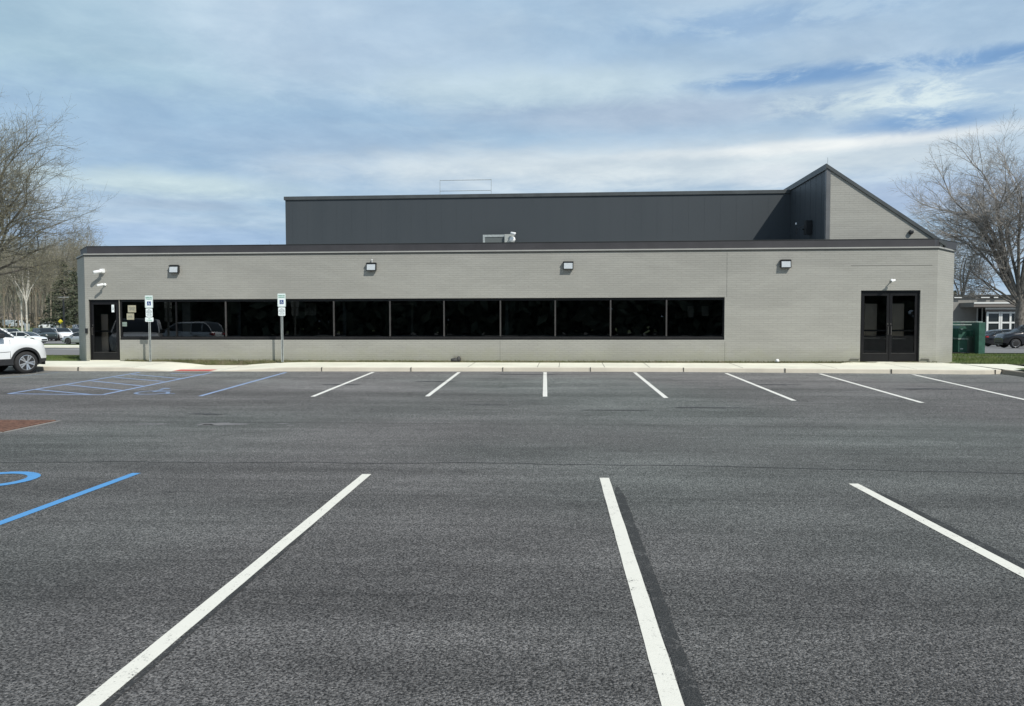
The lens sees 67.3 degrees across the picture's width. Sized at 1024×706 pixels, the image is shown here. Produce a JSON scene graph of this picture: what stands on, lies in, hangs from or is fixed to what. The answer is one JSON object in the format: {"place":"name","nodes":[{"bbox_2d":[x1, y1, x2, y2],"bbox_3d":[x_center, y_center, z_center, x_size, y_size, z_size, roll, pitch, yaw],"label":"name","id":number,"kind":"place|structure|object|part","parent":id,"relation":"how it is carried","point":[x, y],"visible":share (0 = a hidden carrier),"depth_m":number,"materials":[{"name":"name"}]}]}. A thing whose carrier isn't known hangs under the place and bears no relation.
{"place":"outdoors","nodes":[
{"label":"outdoors","id":0,"kind":"place"},
{"bbox_2d":[45,348,78,354],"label":"road","id":1,"kind":"structure","parent":0,"point":[62,351],"depth_m":44.02,"materials":[{"name":"grey asphalt"}]},
{"bbox_2d":[0,367,1023,705],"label":"parking lot","id":2,"kind":"structure","parent":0,"point":[454,539],"depth_m":6.33,"materials":[{"name":"grey asphalt"}]},
{"bbox_2d":[0,328,45,373],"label":"parked suv","id":3,"kind":"object","parent":2,"relation":"on","point":[23,355],"visible":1,"depth_m":23.75,"materials":[{"name":"white paint"}]},
{"bbox_2d":[0,420,59,432],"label":"pavement patch","id":4,"kind":"object","parent":2,"relation":"on","point":[8,425],"visible":1,"depth_m":13.38,"materials":[{"name":"red brick"}]},
{"bbox_2d":[6,366,1023,376],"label":"kerb","id":5,"kind":"structure","parent":2,"relation":"on","point":[670,369],"depth_m":23.99,"materials":[{"name":"concrete"}]},
{"bbox_2d":[0,278,1023,366],"bbox_3d":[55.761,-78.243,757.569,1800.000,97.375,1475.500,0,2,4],"label":"ground","id":6,"kind":"structure","parent":0,"point":[62,359],"depth_m":39.60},
{"bbox_2d":[0,242,25,327],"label":"woodland tree","id":7,"kind":"object","parent":6,"relation":"on","point":[3,295],"visible":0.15,"depth_m":189.33,"materials":[{"name":"plant"}]},
{"bbox_2d":[1,246,24,317],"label":"woodland tree","id":8,"kind":"object","parent":6,"relation":"on","point":[12,291],"visible":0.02,"depth_m":215.08,"materials":[{"name":"plant"}]},
{"bbox_2d":[5,320,24,327],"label":"parked van","id":9,"kind":"object","parent":6,"relation":"on","point":[7,322],"visible":0.66,"depth_m":200.87,"materials":[{"name":"white paint"}]},
{"bbox_2d":[0,312,39,325],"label":"shed","id":10,"kind":"structure","parent":6,"relation":"on","point":[10,316],"depth_m":217.34,"materials":[{"name":"beige"}]},
{"bbox_2d":[1,241,40,327],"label":"woodland tree","id":11,"kind":"object","parent":6,"relation":"on","point":[18,291],"visible":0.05,"depth_m":199.47,"materials":[{"name":"plant"}]},
{"bbox_2d":[0,232,46,330],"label":"woodland tree","id":12,"kind":"object","parent":6,"relation":"on","point":[19,293],"visible":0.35,"depth_m":146.33,"materials":[{"name":"brown plant"}]},
{"bbox_2d":[5,246,43,326],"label":"woodland tree","id":13,"kind":"object","parent":6,"relation":"on","point":[31,295],"visible":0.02,"depth_m":209.67,"materials":[{"name":"plant"}]},
{"bbox_2d":[9,331,47,342],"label":"parked car","id":14,"kind":"object","parent":6,"relation":"on","point":[30,335],"visible":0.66,"depth_m":87.72,"materials":[{"name":"white paint"}]},
{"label":"window","id":15,"kind":"part","parent":14,"relation":"part of","materials":[{"name":"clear glass"}]},
{"bbox_2d":[0,239,61,331],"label":"woodland tree","id":16,"kind":"object","parent":6,"relation":"on","point":[27,290],"visible":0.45,"depth_m":144.81,"materials":[{"name":"brown plant"}]},
{"bbox_2d":[0,312,74,327],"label":"undergrowth","id":17,"kind":"object","parent":6,"relation":"on","point":[9,326],"visible":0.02,"depth_m":198.50,"materials":[{"name":"brown plant"}]},
{"bbox_2d":[0,282,77,327],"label":"woods","id":18,"kind":"object","parent":6,"relation":"on","point":[9,305],"visible":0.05,"depth_m":220.48,"materials":[{"name":"brown plant"}]},
{"bbox_2d":[16,237,66,327],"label":"woodland tree","id":19,"kind":"object","parent":6,"relation":"on","point":[36,323],"visible":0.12,"depth_m":193.90,"materials":[{"name":"plant"}]},
{"bbox_2d":[29,259,54,318],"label":"woodland tree","id":20,"kind":"object","parent":6,"relation":"on","point":[40,296],"visible":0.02,"depth_m":230.44,"materials":[{"name":"plant"}]},
{"bbox_2d":[21,231,70,317],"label":"woodland tree","id":21,"kind":"object","parent":6,"relation":"on","point":[43,269],"visible":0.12,"depth_m":198.81,"materials":[{"name":"plant"}]},
{"bbox_2d":[38,323,60,327],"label":"parked car","id":22,"kind":"object","parent":6,"relation":"on","point":[49,326],"visible":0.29,"depth_m":166.75,"materials":[{"name":"white paint"}]},
{"bbox_2d":[35,282,70,325],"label":"pine tree","id":23,"kind":"object","parent":6,"relation":"on","point":[47,311],"visible":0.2,"depth_m":185.25,"materials":[{"name":"green plant"}]},
{"bbox_2d":[28,234,81,321],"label":"woodland tree","id":24,"kind":"object","parent":6,"relation":"on","point":[59,253],"visible":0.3,"depth_m":177.20,"materials":[{"name":"plant"}]},
{"bbox_2d":[0,91,116,311],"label":"bare tree","id":25,"kind":"object","parent":6,"relation":"on","point":[5,214],"visible":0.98,"depth_m":47.48,"materials":[{"name":"grey plant"}]},
{"bbox_2d":[35,231,81,312],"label":"woodland tree","id":26,"kind":"object","parent":6,"relation":"on","point":[56,252],"visible":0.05,"depth_m":212.90,"materials":[{"name":"brown plant"}]},
{"bbox_2d":[39,261,78,327],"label":"pine tree","id":27,"kind":"object","parent":6,"relation":"on","point":[59,308],"visible":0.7,"depth_m":156.36,"materials":[{"name":"green plant"}]},
{"bbox_2d":[43,339,75,343],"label":"parking lot","id":28,"kind":"structure","parent":6,"relation":"on","point":[53,341],"depth_m":95.05,"materials":[{"name":"grey asphalt"}]},
{"bbox_2d":[4,329,18,331],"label":"parked car","id":29,"kind":"object","parent":28,"relation":"on","point":[12,330],"visible":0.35,"depth_m":115.42,"materials":[{"name":"white paint"}]},
{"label":"window","id":30,"kind":"part","parent":29,"relation":"part of","materials":[{"name":"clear glass"}]},
{"bbox_2d":[32,328,57,340],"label":"parked car","id":31,"kind":"object","parent":28,"relation":"on","point":[49,333],"visible":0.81,"depth_m":101.55,"materials":[{"name":"grey paint"}]},
{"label":"window","id":32,"kind":"part","parent":31,"relation":"part of","materials":[{"name":"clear glass"}]},
{"bbox_2d":[50,328,72,340],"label":"parked car","id":33,"kind":"object","parent":28,"relation":"on","point":[63,332],"visible":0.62,"depth_m":104.01,"materials":[{"name":"white paint"}]},
{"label":"window","id":34,"kind":"part","parent":33,"relation":"part of","materials":[{"name":"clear glass"}]},
{"bbox_2d":[59,297,67,327],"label":"lamp post","id":35,"kind":"object","parent":28,"relation":"on","point":[63,312],"visible":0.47,"depth_m":110.97,"materials":[{"name":"grey metal"}]},
{"bbox_2d":[69,328,78,332],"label":"parked car","id":36,"kind":"object","parent":28,"relation":"on","point":[73,330],"visible":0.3,"depth_m":115.85,"materials":[{"name":"grey paint"}]},
{"bbox_2d":[44,345,78,347],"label":"kerb","id":37,"kind":"structure","parent":6,"relation":"on","point":[61,346],"depth_m":59.96,"materials":[{"name":"concrete"}]},
{"bbox_2d":[51,266,78,325],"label":"pine tree","id":38,"kind":"object","parent":6,"relation":"on","point":[74,278],"visible":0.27,"depth_m":166.37,"materials":[{"name":"green plant"}]},
{"bbox_2d":[62,332,78,343],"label":"parked car","id":39,"kind":"object","parent":6,"relation":"on","point":[72,338],"visible":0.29,"depth_m":87.33,"materials":[{"name":"silver metal"}]},
{"bbox_2d":[44,237,96,292],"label":"woodland tree","id":40,"kind":"object","parent":6,"relation":"on","point":[65,257],"visible":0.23,"depth_m":197.07,"materials":[{"name":"plant"}]},
{"bbox_2d":[43,218,99,324],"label":"woodland tree","id":41,"kind":"object","parent":6,"relation":"on","point":[72,244],"visible":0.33,"depth_m":208.43,"materials":[{"name":"brown plant"}]},
{"bbox_2d":[46,229,100,284],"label":"woodland tree","id":42,"kind":"object","parent":6,"relation":"on","point":[80,245],"visible":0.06,"depth_m":216.74,"materials":[{"name":"plant"}]},
{"bbox_2d":[43,224,105,256],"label":"woodland tree","id":43,"kind":"object","parent":6,"relation":"on","point":[93,236],"visible":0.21,"depth_m":229.09,"materials":[{"name":"plant"}]},
{"bbox_2d":[76,161,956,362],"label":"office building","id":44,"kind":"structure","parent":6,"relation":"on","point":[698,276],"depth_m":26.78,"materials":[{"name":"paint"}]},
{"bbox_2d":[93,269,104,273],"bbox_3d":[-14.683,-2.902,27.371,0.228,0.201,0.412,1,3,29],"label":"security camera","id":45,"kind":"object","parent":44,"relation":"attached to","point":[99,271],"visible":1,"depth_m":27.30,"materials":[{"name":"white plastic"}]},
{"bbox_2d":[91,302,119,359],"bbox_3d":[-14.657,-0.802,27.729,1.009,2.088,0.161,0,2,4],"label":"door","id":46,"kind":"structure","parent":44,"relation":"in","point":[95,355],"depth_m":27.73,"materials":[{"name":"brown metal"}]},
{"bbox_2d":[127,313,133,319],"bbox_3d":[-13.702,-1.309,27.616,0.274,0.224,0.006,0,2,4],"label":"notice","id":47,"kind":"object","parent":44,"relation":"attached to","point":[130,316],"visible":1,"depth_m":27.61,"materials":[{"name":"paper"}]},
{"bbox_2d":[128,305,135,311],"bbox_3d":[-13.642,-1.586,27.599,0.303,0.255,0.006,0,2,4],"label":"notice","id":48,"kind":"object","parent":44,"relation":"attached to","point":[131,308],"visible":1,"depth_m":27.60,"materials":[{"name":"paper"}]},
{"bbox_2d":[120,299,177,339],"bbox_3d":[-13.025,-1.197,27.598,2.113,1.441,0.109,0,2,4],"label":"window","id":49,"kind":"structure","parent":44,"relation":"in","point":[164,324],"depth_m":27.58,"materials":[{"name":"black glass"}]},
{"bbox_2d":[168,265,179,272],"bbox_3d":[-11.988,-2.982,27.280,0.370,0.289,0.135,0,2,4],"label":"wall light","id":50,"kind":"object","parent":44,"relation":"attached to","point":[174,268],"visible":1,"depth_m":27.23,"materials":[{"name":"black plastic"}]},
{"bbox_2d":[176,299,226,338],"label":"window","id":51,"kind":"structure","parent":44,"relation":"in","point":[196,318],"depth_m":27.44,"materials":[{"name":"black glass"}]},
{"bbox_2d":[225,299,280,338],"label":"window","id":52,"kind":"structure","parent":44,"relation":"in","point":[246,318],"depth_m":27.30,"materials":[{"name":"black glass"}]},
{"bbox_2d":[283,299,334,338],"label":"window","id":53,"kind":"structure","parent":44,"relation":"in","point":[303,318],"depth_m":27.15,"materials":[{"name":"black glass"}]},
{"bbox_2d":[334,299,390,338],"bbox_3d":[-5.255,-1.187,27.027,2.028,1.441,0.109,0,2,4],"label":"window","id":54,"kind":"structure","parent":44,"relation":"in","point":[354,318],"depth_m":27.01,"materials":[{"name":"black glass"}]},
{"bbox_2d":[366,259,376,270],"bbox_3d":[-4.895,-3.064,26.755,0.370,0.399,0.135,0,2,4],"label":"wall light","id":55,"kind":"object","parent":44,"relation":"attached to","point":[371,266],"visible":1,"depth_m":26.71,"materials":[{"name":"black plastic"}]},
{"bbox_2d":[390,298,444,338],"bbox_3d":[-3.304,-1.184,26.884,1.931,1.441,0.109,0,2,4],"label":"window","id":56,"kind":"structure","parent":44,"relation":"in","point":[411,318],"depth_m":26.87,"materials":[{"name":"black glass"}]},
{"bbox_2d":[440,179,490,190],"bbox_3d":[-2.014,-7.012,33.370,2.257,1.035,0.023,0,2,4],"label":"roof railing","id":57,"kind":"object","parent":44,"relation":"on","point":[469,190],"visible":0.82,"depth_m":33.34,"materials":[{"name":"metal"}]},
{"bbox_2d":[444,298,500,338],"bbox_3d":[-1.369,-1.182,26.742,1.995,1.441,0.109,0,2,4],"label":"window","id":58,"kind":"structure","parent":44,"relation":"in","point":[465,318],"depth_m":26.73,"materials":[{"name":"black glass"}]},
{"bbox_2d":[483,235,503,242],"bbox_3d":[-0.727,-4.187,30.686,0.862,1.055,0.080,0,2,4],"label":"roof frame","id":59,"kind":"object","parent":44,"relation":"on","point":[493,238],"visible":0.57,"depth_m":30.64,"materials":[{"name":"metal"}]},
{"bbox_2d":[504,234,513,241],"bbox_3d":[-0.101,-4.186,30.640,0.374,1.055,0.300,0,2,4],"label":"utility box","id":60,"kind":"object","parent":44,"relation":"on","point":[507,237],"visible":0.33,"depth_m":30.48,"materials":[{"name":"grey metal"}]},
{"bbox_2d":[500,298,555,338],"bbox_3d":[0.559,-1.179,26.600,1.919,1.441,0.109,0,2,4],"label":"window","id":61,"kind":"structure","parent":44,"relation":"in","point":[521,318],"depth_m":26.58,"materials":[{"name":"black glass"}]},
{"bbox_2d":[563,261,572,268],"bbox_3d":[1.921,-2.998,26.257,0.370,0.289,0.135,0,2,4],"label":"wall light","id":62,"kind":"object","parent":44,"relation":"attached to","point":[567,265],"visible":1,"depth_m":26.20,"materials":[{"name":"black plastic"}]},
{"bbox_2d":[555,298,610,338],"bbox_3d":[2.449,-1.177,26.461,1.917,1.441,0.109,0,2,4],"label":"window","id":63,"kind":"structure","parent":44,"relation":"in","point":[576,318],"depth_m":26.45,"materials":[{"name":"black glass"}]},
{"bbox_2d":[610,297,666,338],"bbox_3d":[4.337,-1.174,26.322,1.915,1.441,0.109,0,2,4],"label":"window","id":64,"kind":"structure","parent":44,"relation":"in","point":[631,318],"depth_m":26.30,"materials":[{"name":"black glass"}]},
{"bbox_2d":[666,297,723,338],"bbox_3d":[6.233,-1.172,26.183,1.932,1.441,0.109,0,2,4],"label":"window","id":65,"kind":"structure","parent":44,"relation":"in","point":[687,317],"depth_m":26.17,"materials":[{"name":"black glass"}]},
{"bbox_2d":[780,259,791,267],"bbox_3d":[9.156,-2.991,25.725,0.370,0.289,0.135,0,2,4],"label":"wall light","id":66,"kind":"object","parent":44,"relation":"attached to","point":[785,263],"visible":1,"depth_m":25.68,"materials":[{"name":"white plastic"}]},
{"bbox_2d":[861,293,889,360],"bbox_3d":[12.153,-0.868,25.755,0.898,2.293,0.161,0,2,4],"label":"door","id":67,"kind":"structure","parent":44,"relation":"in","point":[864,356],"depth_m":25.75,"materials":[{"name":"brown metal"}]},
{"bbox_2d":[888,293,917,360],"bbox_3d":[13.060,-0.867,25.688,0.898,2.293,0.161,0,2,4],"label":"door","id":68,"kind":"structure","parent":44,"relation":"in","point":[891,356],"depth_m":25.68,"materials":[{"name":"brown metal"}]},
{"bbox_2d":[888,105,1023,327],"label":"bare tree","id":69,"kind":"object","parent":6,"relation":"on","point":[998,252],"visible":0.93,"depth_m":70.23,"materials":[{"name":"beige plant"}]},
{"bbox_2d":[953,321,984,353],"bbox_3d":[22.416,-0.809,39.671,2.879,1.642,1.910,0,2,4],"label":"dumpster enclosure","id":70,"kind":"object","parent":6,"relation":"on","point":[975,342],"visible":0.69,"depth_m":38.91,"materials":[{"name":"green metal"}]},
{"bbox_2d":[953,282,996,294],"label":"bare tree","id":71,"kind":"object","parent":6,"relation":"on","point":[978,291],"visible":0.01,"depth_m":116.70,"materials":[{"name":"brown plant"}]},
{"bbox_2d":[954,226,997,294],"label":"bare tree","id":72,"kind":"object","parent":6,"relation":"on","point":[967,273],"visible":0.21,"depth_m":102.64,"materials":[{"name":"brown plant"}]},
{"bbox_2d":[953,295,1015,330],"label":"building","id":73,"kind":"structure","parent":6,"relation":"on","point":[992,312],"depth_m":87.81,"materials":[{"name":"grey"}]},
{"bbox_2d":[986,312,1014,330],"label":"window frame","id":74,"kind":"structure","parent":73,"relation":"in","point":[999,322],"depth_m":85.68,"materials":[{"name":"white"}]},
{"bbox_2d":[952,345,1023,352],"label":"side parking lot","id":75,"kind":"structure","parent":6,"relation":"on","point":[996,349],"depth_m":47.86,"materials":[{"name":"grey asphalt"}]},
{"bbox_2d":[952,326,972,353],"bbox_3d":[23.215,-0.697,39.843,0.740,1.401,1.140,0,2,4],"label":"dumpster","id":76,"kind":"object","parent":75,"relation":"on","point":[959,339],"visible":0.9,"depth_m":39.34,"materials":[{"name":"green metal"}]},
{"bbox_2d":[985,329,1023,346],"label":"parked car","id":77,"kind":"object","parent":75,"relation":"on","point":[990,335],"visible":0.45,"depth_m":63.35,"materials":[{"name":"black paint"}]},
{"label":"window","id":78,"kind":"part","parent":77,"relation":"part of","materials":[{"name":"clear glass"}]},
{"bbox_2d":[994,325,1023,347],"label":"parked car","id":79,"kind":"object","parent":75,"relation":"on","point":[1013,338],"visible":0.98,"depth_m":54.94,"materials":[{"name":"black paint"}]},
{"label":"window","id":80,"kind":"part","parent":79,"relation":"part of","materials":[{"name":"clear glass"}]},
{"bbox_2d":[0,0,1023,294],"label":"sky","id":81,"kind":"structure","parent":0,"point":[200,118],"materials":[{"name":"blue"}]},
{"bbox_2d":[37,361,1023,371],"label":"pavement","id":82,"kind":"structure","parent":0,"point":[173,366],"depth_m":25.12,"materials":[{"name":"concrete"}]},
{"bbox_2d":[145,295,152,361],"bbox_3d":[-12.694,-0.858,26.953,0.300,2.318,0.047,0,2,4],"label":"parking sign","id":83,"kind":"object","parent":82,"relation":"on","point":[149,307],"visible":1,"depth_m":26.91,"materials":[{"name":"metal"}]},
{"bbox_2d":[277,293,285,361],"bbox_3d":[-7.950,-0.874,26.603,0.290,2.363,0.047,0,2,4],"label":"parking sign","id":84,"kind":"object","parent":82,"relation":"on","point":[281,299],"visible":1,"depth_m":26.56,"materials":[{"name":"metal"}]},
{"bbox_2d":[124,356,1023,369],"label":"lawn","id":85,"kind":"structure","parent":0,"point":[227,363],"depth_m":26.38,"materials":[{"name":"plant"}]},
{"bbox_2d":[451,355,460,361],"bbox_3d":[-1.916,0.171,26.628,0.404,0.325,0.202,0,2,4],"label":"stone","id":86,"kind":"object","parent":85,"relation":"on","point":[457,359],"visible":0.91,"depth_m":26.56,"materials":[{"name":"grey stone"}]},
{"bbox_2d":[46,353,1023,363],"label":"grass","id":87,"kind":"structure","parent":85,"relation":"on","point":[969,359],"depth_m":29.28,"materials":[{"name":"green plant"}]}
]}

